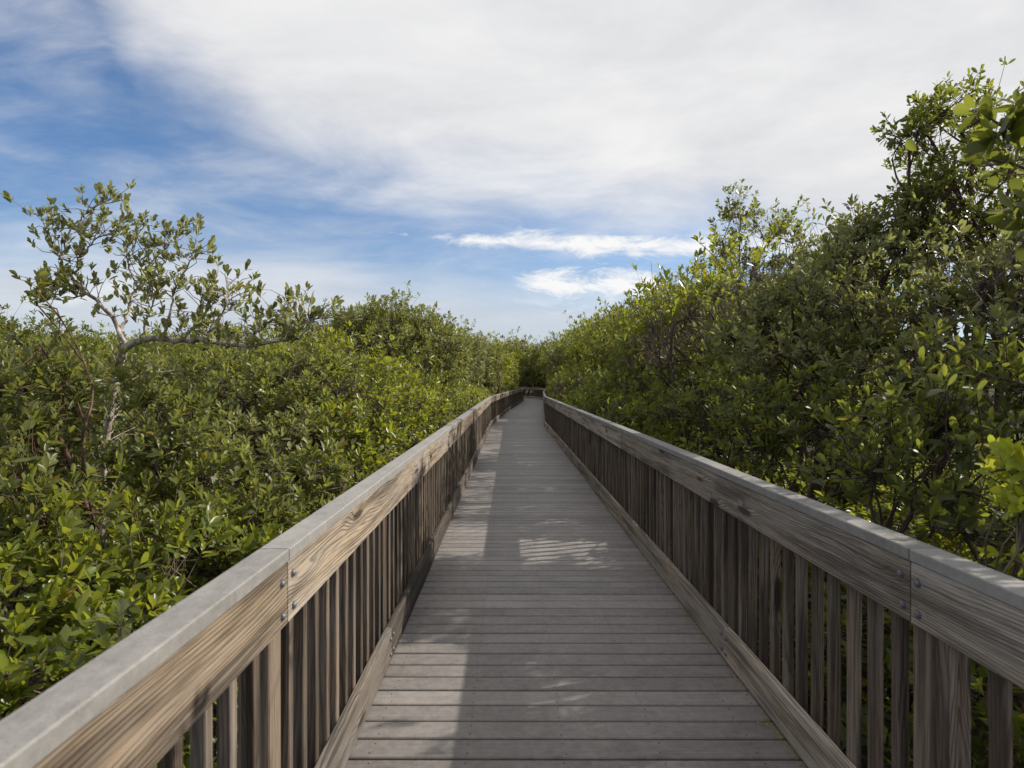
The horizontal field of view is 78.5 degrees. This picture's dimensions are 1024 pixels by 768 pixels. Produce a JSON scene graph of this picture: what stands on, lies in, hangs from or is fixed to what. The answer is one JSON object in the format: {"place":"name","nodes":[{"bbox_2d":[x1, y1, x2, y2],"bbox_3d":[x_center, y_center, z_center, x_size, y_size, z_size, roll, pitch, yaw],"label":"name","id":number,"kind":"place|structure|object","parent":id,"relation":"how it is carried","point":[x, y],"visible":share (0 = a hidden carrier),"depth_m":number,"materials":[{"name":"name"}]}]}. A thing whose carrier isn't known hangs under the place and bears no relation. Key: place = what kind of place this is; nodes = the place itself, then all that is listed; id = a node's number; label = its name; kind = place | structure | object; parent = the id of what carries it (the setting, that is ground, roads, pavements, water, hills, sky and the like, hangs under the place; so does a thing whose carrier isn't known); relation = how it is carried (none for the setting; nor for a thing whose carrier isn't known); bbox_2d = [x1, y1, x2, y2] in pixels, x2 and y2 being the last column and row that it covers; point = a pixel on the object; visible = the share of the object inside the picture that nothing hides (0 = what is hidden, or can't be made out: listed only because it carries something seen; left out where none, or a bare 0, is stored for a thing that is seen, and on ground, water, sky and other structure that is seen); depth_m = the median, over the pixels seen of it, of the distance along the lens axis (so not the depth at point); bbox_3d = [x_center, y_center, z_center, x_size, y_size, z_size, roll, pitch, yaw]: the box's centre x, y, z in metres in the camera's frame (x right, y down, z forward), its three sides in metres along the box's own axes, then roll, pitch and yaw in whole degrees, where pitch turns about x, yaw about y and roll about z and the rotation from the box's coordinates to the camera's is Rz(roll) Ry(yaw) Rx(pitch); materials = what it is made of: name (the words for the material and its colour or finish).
{"place":"outdoors","nodes":[
{"label":"outdoors","id":0,"kind":"place"},
{"bbox_2d":[0,384,1023,767],"bbox_3d":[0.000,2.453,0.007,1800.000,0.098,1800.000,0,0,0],"label":"ground","id":1,"kind":"structure","parent":0,"point":[888,754],"depth_m":5.01,"materials":[{"name":"brown soil"}]},
{"bbox_2d":[0,399,130,701],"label":"mangrove shrub","id":2,"kind":"object","parent":1,"relation":"on","point":[12,480],"visible":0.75,"depth_m":3.53,"materials":[{"name":"green plant"}]},
{"bbox_2d":[0,266,131,645],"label":"tree","id":3,"kind":"object","parent":1,"relation":"on","point":[51,387],"visible":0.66,"depth_m":4.16,"materials":[{"name":"green plant"}]},
{"bbox_2d":[0,295,143,374],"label":"mangrove tree","id":4,"kind":"object","parent":1,"relation":"on","point":[10,326],"visible":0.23,"depth_m":11.22,"materials":[{"name":"green plant"}]},
{"bbox_2d":[0,540,192,706],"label":"mangrove shrub","id":5,"kind":"object","parent":1,"relation":"on","point":[32,628],"visible":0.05,"depth_m":4.34,"materials":[{"name":"green plant"}]},
{"bbox_2d":[0,328,203,496],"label":"mangrove tree","id":6,"kind":"object","parent":1,"relation":"on","point":[5,344],"visible":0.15,"depth_m":7.19,"materials":[{"name":"green plant"}]},
{"bbox_2d":[0,523,217,608],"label":"mangrove shrub","id":7,"kind":"object","parent":1,"relation":"on","point":[124,576],"visible":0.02,"depth_m":5.14,"materials":[{"name":"green plant"}]},
{"bbox_2d":[0,451,224,718],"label":"mangrove shrub","id":8,"kind":"object","parent":1,"relation":"on","point":[57,593],"visible":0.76,"depth_m":3.12,"materials":[{"name":"green plant"}]},
{"bbox_2d":[73,435,159,480],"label":"mangrove shrub","id":9,"kind":"object","parent":1,"relation":"on","point":[111,453],"visible":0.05,"depth_m":9.11,"materials":[{"name":"green plant"}]},
{"bbox_2d":[0,596,237,767],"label":"mangrove shrub","id":10,"kind":"object","parent":1,"relation":"on","point":[122,606],"visible":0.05,"depth_m":2.48,"materials":[{"name":"green plant"}]},
{"bbox_2d":[0,334,247,478],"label":"mangrove tree","id":11,"kind":"object","parent":1,"relation":"on","point":[194,349],"visible":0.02,"depth_m":9.03,"materials":[{"name":"green plant"}]},
{"bbox_2d":[23,593,237,762],"bbox_3d":[-1.556,1.682,3.139,1.494,1.553,1.779,0,0,0],"label":"mangrove shrub","id":12,"kind":"object","parent":1,"relation":"on","point":[49,683],"visible":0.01,"depth_m":2.92,"materials":[{"name":"green plant"}]},
{"bbox_2d":[36,573,237,713],"bbox_3d":[-1.690,1.765,3.974,1.733,1.363,2.132,0,0,2],"label":"mangrove shrub","id":13,"kind":"object","parent":1,"relation":"on","point":[186,585],"depth_m":3.96,"materials":[{"name":"green plant"}]},
{"bbox_2d":[57,341,251,458],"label":"mangrove tree","id":14,"kind":"object","parent":1,"relation":"on","point":[78,431],"depth_m":10.91,"materials":[{"name":"green plant"}]},
{"bbox_2d":[44,459,283,601],"bbox_3d":[-2.683,1.522,4.820,1.534,1.933,3.339,0,0,-38],"label":"mangrove shrub","id":15,"kind":"object","parent":1,"relation":"on","point":[175,527],"visible":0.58,"depth_m":3.90,"materials":[{"name":"green plant"}]},
{"bbox_2d":[80,344,266,601],"bbox_3d":[-2.522,1.092,4.580,1.279,2.784,1.240,0,0,0],"label":"mangrove shrub","id":16,"kind":"object","parent":1,"relation":"on","point":[176,442],"visible":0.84,"depth_m":4.57,"materials":[{"name":"green plant"}]},
{"bbox_2d":[126,458,230,488],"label":"mangrove shrub","id":17,"kind":"object","parent":1,"relation":"on","point":[159,469],"visible":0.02,"depth_m":8.16,"materials":[{"name":"green plant"}]},
{"bbox_2d":[0,179,363,562],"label":"mangrove tree","id":18,"kind":"object","parent":1,"relation":"on","point":[67,272],"visible":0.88,"depth_m":4.89,"materials":[{"name":"green plant"}]},
{"bbox_2d":[125,536,240,705],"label":"mangrove shrub","id":19,"kind":"object","parent":1,"relation":"on","point":[201,582],"visible":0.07,"depth_m":4.13,"materials":[{"name":"green plant"}]},
{"bbox_2d":[109,485,289,576],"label":"mangrove shrub","id":20,"kind":"object","parent":1,"relation":"on","point":[231,515],"visible":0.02,"depth_m":5.65,"materials":[{"name":"green plant"}]},
{"bbox_2d":[85,309,353,451],"bbox_3d":[-5.454,0.536,12.369,5.254,3.908,3.216,0,0,-26],"label":"mangrove tree","id":21,"kind":"object","parent":1,"relation":"on","point":[111,335],"visible":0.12,"depth_m":11.89,"materials":[{"name":"green plant"}]},
{"bbox_2d":[177,483,303,584],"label":"mangrove shrub","id":22,"kind":"object","parent":1,"relation":"on","point":[280,531],"visible":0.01,"depth_m":4.45,"materials":[{"name":"green plant"}]},
{"bbox_2d":[169,401,322,515],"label":"mangrove shrub","id":23,"kind":"object","parent":1,"relation":"on","point":[249,425],"visible":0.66,"depth_m":5.72,"materials":[{"name":"green plant"}]},
{"bbox_2d":[77,328,418,504],"bbox_3d":[-2.827,0.923,6.816,3.306,3.106,3.142,0,0,11],"label":"mangrove tree","id":24,"kind":"object","parent":1,"relation":"on","point":[287,396],"visible":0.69,"depth_m":6.80,"materials":[{"name":"green plant"}]},
{"bbox_2d":[86,320,436,482],"bbox_3d":[-3.351,0.755,8.946,4.500,3.463,3.082,0,0,0],"label":"mangrove tree","id":25,"kind":"object","parent":1,"relation":"on","point":[329,339],"visible":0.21,"depth_m":8.61,"materials":[{"name":"green plant"}]},
{"bbox_2d":[217,447,317,507],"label":"mangrove shrub","id":26,"kind":"object","parent":1,"relation":"on","point":[244,473],"visible":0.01,"depth_m":8.19,"materials":[{"name":"green plant"}]},
{"bbox_2d":[204,367,336,458],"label":"mangrove tree","id":27,"kind":"object","parent":1,"relation":"on","point":[258,409],"depth_m":10.35,"materials":[{"name":"green plant"}]},
{"bbox_2d":[216,432,325,486],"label":"mangrove shrub","id":28,"kind":"object","parent":1,"relation":"on","point":[255,447],"visible":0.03,"depth_m":9.09,"materials":[{"name":"green plant"}]},
{"bbox_2d":[192,421,370,561],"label":"mangrove shrub","id":29,"kind":"object","parent":1,"relation":"on","point":[276,512],"visible":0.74,"depth_m":4.84,"materials":[{"name":"green plant"}]},
{"bbox_2d":[230,316,452,453],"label":"mangrove tree","id":30,"kind":"object","parent":1,"relation":"on","point":[377,368],"visible":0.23,"depth_m":9.63,"materials":[{"name":"green plant"}]},
{"bbox_2d":[305,463,381,516],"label":"mangrove shrub","id":31,"kind":"object","parent":1,"relation":"on","point":[311,511],"depth_m":6.44,"materials":[{"name":"green plant"}]},
{"bbox_2d":[281,380,411,487],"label":"mangrove shrub","id":32,"kind":"object","parent":1,"relation":"on","point":[364,436],"visible":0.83,"depth_m":6.39,"materials":[{"name":"green plant"}]},
{"bbox_2d":[310,402,437,477],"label":"mangrove shrub","id":33,"kind":"object","parent":1,"relation":"on","point":[419,438],"visible":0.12,"depth_m":8.76,"materials":[{"name":"green plant"}]},
{"bbox_2d":[280,280,474,406],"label":"mangrove tree","id":34,"kind":"object","parent":1,"relation":"on","point":[432,336],"visible":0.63,"depth_m":13.55,"materials":[{"name":"green plant"}]},
{"bbox_2d":[340,357,445,466],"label":"mangrove shrub","id":35,"kind":"object","parent":1,"relation":"on","point":[427,406],"visible":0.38,"depth_m":8.71,"materials":[{"name":"green plant"}]},
{"bbox_2d":[333,400,458,456],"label":"mangrove shrub","id":36,"kind":"object","parent":1,"relation":"on","point":[443,420],"visible":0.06,"depth_m":10.44,"materials":[{"name":"green plant"}]},
{"bbox_2d":[380,369,463,447],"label":"mangrove shrub","id":37,"kind":"object","parent":1,"relation":"on","point":[443,396],"visible":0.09,"depth_m":11.30,"materials":[{"name":"green plant"}]},
{"bbox_2d":[419,371,466,419],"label":"mangrove shrub","id":38,"kind":"object","parent":1,"relation":"on","point":[447,390],"visible":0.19,"depth_m":12.71,"materials":[{"name":"green plant"}]},
{"bbox_2d":[424,387,474,432],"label":"mangrove shrub","id":39,"kind":"object","parent":1,"relation":"on","point":[471,402],"visible":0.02,"depth_m":15.25,"materials":[{"name":"green plant"}]},
{"bbox_2d":[448,379,479,414],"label":"mangrove shrub","id":40,"kind":"object","parent":1,"relation":"on","point":[461,405],"visible":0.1,"depth_m":16.45,"materials":[{"name":"green plant"}]},
{"bbox_2d":[420,319,518,396],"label":"mangrove tree","id":41,"kind":"object","parent":1,"relation":"on","point":[480,371],"visible":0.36,"depth_m":21.73,"materials":[{"name":"green plant"}]},
{"bbox_2d":[461,326,532,394],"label":"mangrove tree","id":42,"kind":"object","parent":1,"relation":"on","point":[494,374],"visible":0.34,"depth_m":28.19,"materials":[{"name":"green plant"}]},
{"bbox_2d":[472,332,523,383],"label":"mangrove tree","id":43,"kind":"object","parent":1,"relation":"on","point":[504,361],"visible":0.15,"depth_m":41.00,"materials":[{"name":"green plant"}]},
{"bbox_2d":[500,348,519,385],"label":"mangrove tree","id":44,"kind":"object","parent":1,"relation":"on","point":[516,376],"visible":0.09,"depth_m":46.86,"materials":[{"name":"green plant"}]},
{"bbox_2d":[501,338,529,368],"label":"mangrove tree","id":45,"kind":"object","parent":1,"relation":"on","point":[518,358],"visible":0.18,"depth_m":69.48,"materials":[{"name":"green plant"}]},
{"bbox_2d":[503,336,538,370],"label":"mangrove tree","id":46,"kind":"object","parent":1,"relation":"on","point":[525,349],"visible":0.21,"depth_m":71.17,"materials":[{"name":"green plant"}]},
{"bbox_2d":[518,361,537,395],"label":"mangrove shrub","id":47,"kind":"object","parent":1,"relation":"on","point":[525,370],"visible":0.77,"depth_m":66.95,"materials":[{"name":"green plant"}]},
{"bbox_2d":[529,368,546,387],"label":"mangrove shrub","id":48,"kind":"object","parent":1,"relation":"on","point":[539,378],"visible":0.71,"depth_m":67.22,"materials":[{"name":"green plant"}]},
{"bbox_2d":[519,335,560,377],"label":"mangrove tree","id":49,"kind":"object","parent":1,"relation":"on","point":[535,352],"visible":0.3,"depth_m":68.58,"materials":[{"name":"green plant"}]},
{"bbox_2d":[532,342,558,383],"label":"mangrove tree","id":50,"kind":"object","parent":1,"relation":"on","point":[540,362],"visible":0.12,"depth_m":62.24,"materials":[{"name":"green plant"}]},
{"bbox_2d":[542,331,581,377],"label":"mangrove tree","id":51,"kind":"object","parent":1,"relation":"on","point":[554,353],"visible":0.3,"depth_m":35.63,"materials":[{"name":"green plant"}]},
{"bbox_2d":[551,371,588,400],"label":"mangrove shrub","id":52,"kind":"object","parent":1,"relation":"on","point":[565,380],"visible":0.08,"depth_m":21.49,"materials":[{"name":"green plant"}]},
{"bbox_2d":[549,361,594,399],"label":"mangrove shrub","id":53,"kind":"object","parent":1,"relation":"on","point":[558,379],"visible":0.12,"depth_m":22.98,"materials":[{"name":"green plant"}]},
{"bbox_2d":[553,370,594,401],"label":"mangrove shrub","id":54,"kind":"object","parent":1,"relation":"on","point":[573,385],"visible":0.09,"depth_m":20.14,"materials":[{"name":"green plant"}]},
{"bbox_2d":[554,365,602,401],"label":"mangrove shrub","id":55,"kind":"object","parent":1,"relation":"on","point":[559,391],"visible":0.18,"depth_m":18.82,"materials":[{"name":"green plant"}]},
{"bbox_2d":[545,306,618,388],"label":"mangrove tree","id":56,"kind":"object","parent":1,"relation":"on","point":[576,349],"visible":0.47,"depth_m":24.64,"materials":[{"name":"green plant"}]},
{"bbox_2d":[566,364,630,413],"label":"mangrove shrub","id":57,"kind":"object","parent":1,"relation":"on","point":[586,382],"visible":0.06,"depth_m":15.16,"materials":[{"name":"green plant"}]},
{"bbox_2d":[556,299,643,368],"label":"mangrove tree","id":58,"kind":"object","parent":1,"relation":"on","point":[574,331],"visible":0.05,"depth_m":29.22,"materials":[{"name":"green plant"}]},
{"bbox_2d":[568,367,632,413],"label":"mangrove shrub","id":59,"kind":"object","parent":1,"relation":"on","point":[587,397],"visible":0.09,"depth_m":14.15,"materials":[{"name":"green plant"}]},
{"bbox_2d":[596,304,650,375],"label":"mangrove tree","id":60,"kind":"object","parent":1,"relation":"on","point":[605,359],"visible":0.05,"depth_m":20.79,"materials":[{"name":"green plant"}]},
{"bbox_2d":[576,380,675,428],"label":"mangrove shrub","id":61,"kind":"object","parent":1,"relation":"on","point":[603,388],"visible":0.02,"depth_m":12.68,"materials":[{"name":"green plant"}]},
{"bbox_2d":[581,372,673,426],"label":"mangrove shrub","id":62,"kind":"object","parent":1,"relation":"on","point":[589,408],"visible":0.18,"depth_m":11.53,"materials":[{"name":"green plant"}]},
{"bbox_2d":[594,289,662,392],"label":"mangrove tree","id":63,"kind":"object","parent":1,"relation":"on","point":[597,322],"visible":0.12,"depth_m":17.73,"materials":[{"name":"green plant"}]},
{"bbox_2d":[596,376,700,442],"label":"mangrove shrub","id":64,"kind":"object","parent":1,"relation":"on","point":[629,400],"visible":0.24,"depth_m":10.16,"materials":[{"name":"green plant"}]},
{"bbox_2d":[579,277,721,414],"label":"mangrove tree","id":65,"kind":"object","parent":1,"relation":"on","point":[615,382],"visible":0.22,"depth_m":12.70,"materials":[{"name":"green plant"}]},
{"bbox_2d":[583,262,720,425],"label":"mangrove tree","id":66,"kind":"object","parent":1,"relation":"on","point":[644,374],"visible":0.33,"depth_m":11.59,"materials":[{"name":"green plant"}]},
{"bbox_2d":[599,378,727,455],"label":"mangrove shrub","id":67,"kind":"object","parent":1,"relation":"on","point":[672,435],"visible":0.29,"depth_m":8.82,"materials":[{"name":"green plant"}]},
{"bbox_2d":[632,256,732,433],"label":"mangrove tree","id":68,"kind":"object","parent":1,"relation":"on","point":[710,318],"visible":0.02,"depth_m":13.29,"materials":[{"name":"green plant"}]},
{"bbox_2d":[614,248,783,449],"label":"mangrove tree","id":69,"kind":"object","parent":1,"relation":"on","point":[666,363],"visible":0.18,"depth_m":10.36,"materials":[{"name":"green plant"}]},
{"bbox_2d":[632,357,777,466],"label":"mangrove shrub","id":70,"kind":"object","parent":1,"relation":"on","point":[706,403],"visible":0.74,"depth_m":7.02,"materials":[{"name":"green plant"}]},
{"bbox_2d":[684,423,754,475],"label":"mangrove shrub","id":71,"kind":"object","parent":1,"relation":"on","point":[704,445],"visible":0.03,"depth_m":8.70,"materials":[{"name":"green plant"}]},
{"bbox_2d":[603,213,883,467],"bbox_3d":[3.306,0.015,8.959,3.621,4.935,4.098,0,0,30],"label":"mangrove tree","id":72,"kind":"object","parent":1,"relation":"on","point":[672,312],"visible":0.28,"depth_m":8.55,"materials":[{"name":"green plant"}]},
{"bbox_2d":[641,202,878,450],"bbox_3d":[3.427,0.028,8.416,3.260,4.893,3.145,0,0,0],"label":"mangrove tree","id":73,"kind":"object","parent":1,"relation":"on","point":[718,279],"visible":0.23,"depth_m":8.24,"materials":[{"name":"green plant"}]},
{"bbox_2d":[677,178,867,321],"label":"mangrove tree","id":74,"kind":"object","parent":1,"relation":"on","point":[750,214],"visible":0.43,"depth_m":13.12,"materials":[{"name":"green plant"}]},
{"bbox_2d":[688,431,861,510],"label":"mangrove shrub","id":75,"kind":"object","parent":1,"relation":"on","point":[763,473],"visible":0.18,"depth_m":6.92,"materials":[{"name":"green plant"}]},
{"bbox_2d":[704,245,912,495],"bbox_3d":[4.062,0.251,8.511,2.796,4.418,3.003,0,0,25],"label":"mangrove tree","id":76,"kind":"object","parent":1,"relation":"on","point":[849,385],"visible":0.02,"depth_m":8.17,"materials":[{"name":"green plant"}]},
{"bbox_2d":[674,181,979,501],"bbox_3d":[2.814,0.279,5.789,2.330,4.456,2.983,0,0,39],"label":"mangrove tree","id":77,"kind":"object","parent":1,"relation":"on","point":[811,343],"visible":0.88,"depth_m":5.54,"materials":[{"name":"green plant"}]},
{"bbox_2d":[678,323,991,727],"bbox_3d":[2.121,0.990,4.499,1.890,2.992,2.173,0,0,-37],"label":"mangrove shrub","id":78,"kind":"object","parent":1,"relation":"on","point":[765,436],"visible":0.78,"depth_m":4.50,"materials":[{"name":"green plant"}]},
{"bbox_2d":[757,538,912,733],"bbox_3d":[2.173,1.690,4.213,1.719,1.512,2.098,0,0,-1],"label":"mangrove shrub","id":79,"kind":"object","parent":1,"relation":"on","point":[863,641],"visible":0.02,"depth_m":4.08,"materials":[{"name":"green plant"}]},
{"bbox_2d":[763,459,908,536],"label":"mangrove shrub","id":80,"kind":"object","parent":1,"relation":"on","point":[802,494],"visible":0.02,"depth_m":7.58,"materials":[{"name":"green plant"}]},
{"bbox_2d":[747,215,935,489],"bbox_3d":[5.076,-0.127,10.267,3.212,5.168,3.013,0,0,1],"label":"mangrove tree","id":81,"kind":"object","parent":1,"relation":"on","point":[862,274],"visible":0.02,"depth_m":10.02,"materials":[{"name":"green plant"}]},
{"bbox_2d":[758,490,1010,697],"bbox_3d":[2.799,1.676,4.994,2.071,1.542,2.111,0,0,-21],"label":"mangrove shrub","id":82,"kind":"object","parent":1,"relation":"on","point":[963,549],"visible":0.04,"depth_m":4.76,"materials":[{"name":"green plant"}]},
{"bbox_2d":[758,509,1019,745],"bbox_3d":[2.128,1.597,3.696,1.576,1.703,1.879,0,0,3],"label":"mangrove shrub","id":83,"kind":"object","parent":1,"relation":"on","point":[844,627],"visible":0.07,"depth_m":3.42,"materials":[{"name":"green plant"}]},
{"bbox_2d":[757,558,1023,767],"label":"mangrove shrub","id":84,"kind":"object","parent":1,"relation":"on","point":[977,744],"visible":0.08,"depth_m":2.86,"materials":[{"name":"green plant"}]},
{"bbox_2d":[797,439,987,526],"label":"mangrove shrub","id":85,"kind":"object","parent":1,"relation":"on","point":[845,501],"visible":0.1,"depth_m":6.83,"materials":[{"name":"green plant"}]},
{"bbox_2d":[787,200,1023,711],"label":"mangrove tree","id":86,"kind":"object","parent":1,"relation":"on","point":[996,292],"visible":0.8,"depth_m":4.62,"materials":[{"name":"green plant"}]},
{"bbox_2d":[800,317,1023,711],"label":"mangrove shrub","id":87,"kind":"object","parent":1,"relation":"on","point":[908,440],"visible":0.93,"depth_m":2.94,"materials":[{"name":"green plant"}]},
{"bbox_2d":[826,56,1023,477],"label":"mangrove tree","id":88,"kind":"object","parent":1,"relation":"on","point":[943,178],"visible":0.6,"depth_m":5.99,"materials":[{"name":"green plant"}]},
{"bbox_2d":[844,468,1015,563],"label":"mangrove shrub","id":89,"kind":"object","parent":1,"relation":"on","point":[981,512],"visible":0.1,"depth_m":5.39,"materials":[{"name":"green plant"}]},
{"bbox_2d":[900,469,1001,517],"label":"mangrove shrub","id":90,"kind":"object","parent":1,"relation":"on","point":[976,474],"visible":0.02,"depth_m":6.85,"materials":[{"name":"green plant"}]},
{"bbox_2d":[883,632,1023,767],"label":"mangrove shrub","id":91,"kind":"object","parent":1,"relation":"on","point":[977,683],"visible":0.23,"depth_m":2.46,"materials":[{"name":"green plant"}]},
{"bbox_2d":[899,88,1023,296],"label":"mangrove tree","id":92,"kind":"object","parent":1,"relation":"on","point":[985,137],"visible":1,"depth_m":2.01,"materials":[{"name":"green plant"}]},
{"bbox_2d":[944,478,1022,565],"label":"mangrove shrub","id":93,"kind":"object","parent":1,"relation":"on","point":[998,481],"visible":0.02,"depth_m":4.77,"materials":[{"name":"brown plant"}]},
{"bbox_2d":[971,517,1023,579],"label":"mangrove shrub","id":94,"kind":"object","parent":1,"relation":"on","point":[1008,557],"visible":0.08,"depth_m":4.30,"materials":[{"name":"green plant"}]},
{"bbox_2d":[974,434,1023,725],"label":"mangrove shrub","id":95,"kind":"object","parent":1,"relation":"on","point":[1007,466],"visible":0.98,"depth_m":2.00,"materials":[{"name":"green plant"}]},
{"bbox_2d":[0,0,1023,383],"label":"sky","id":96,"kind":"structure","parent":0,"point":[513,162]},
{"bbox_2d":[345,398,808,767],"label":"boardwalk","id":97,"kind":"structure","parent":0,"point":[549,625],"depth_m":3.57,"materials":[{"name":"grey wood"}]},
{"bbox_2d":[0,388,523,767],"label":"railing","id":98,"kind":"object","parent":97,"relation":"attached to","point":[297,630],"visible":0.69,"depth_m":1.89,"materials":[{"name":"wood"}]},
{"bbox_2d":[589,487,802,766],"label":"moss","id":99,"kind":"object","parent":97,"relation":"on","point":[795,757],"visible":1,"depth_m":2.88,"materials":[{"name":"green plant"}]},
{"bbox_2d":[518,387,1023,767],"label":"railing","id":100,"kind":"object","parent":97,"relation":"attached to","point":[692,524],"visible":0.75,"depth_m":2.52,"materials":[{"name":"wood"}]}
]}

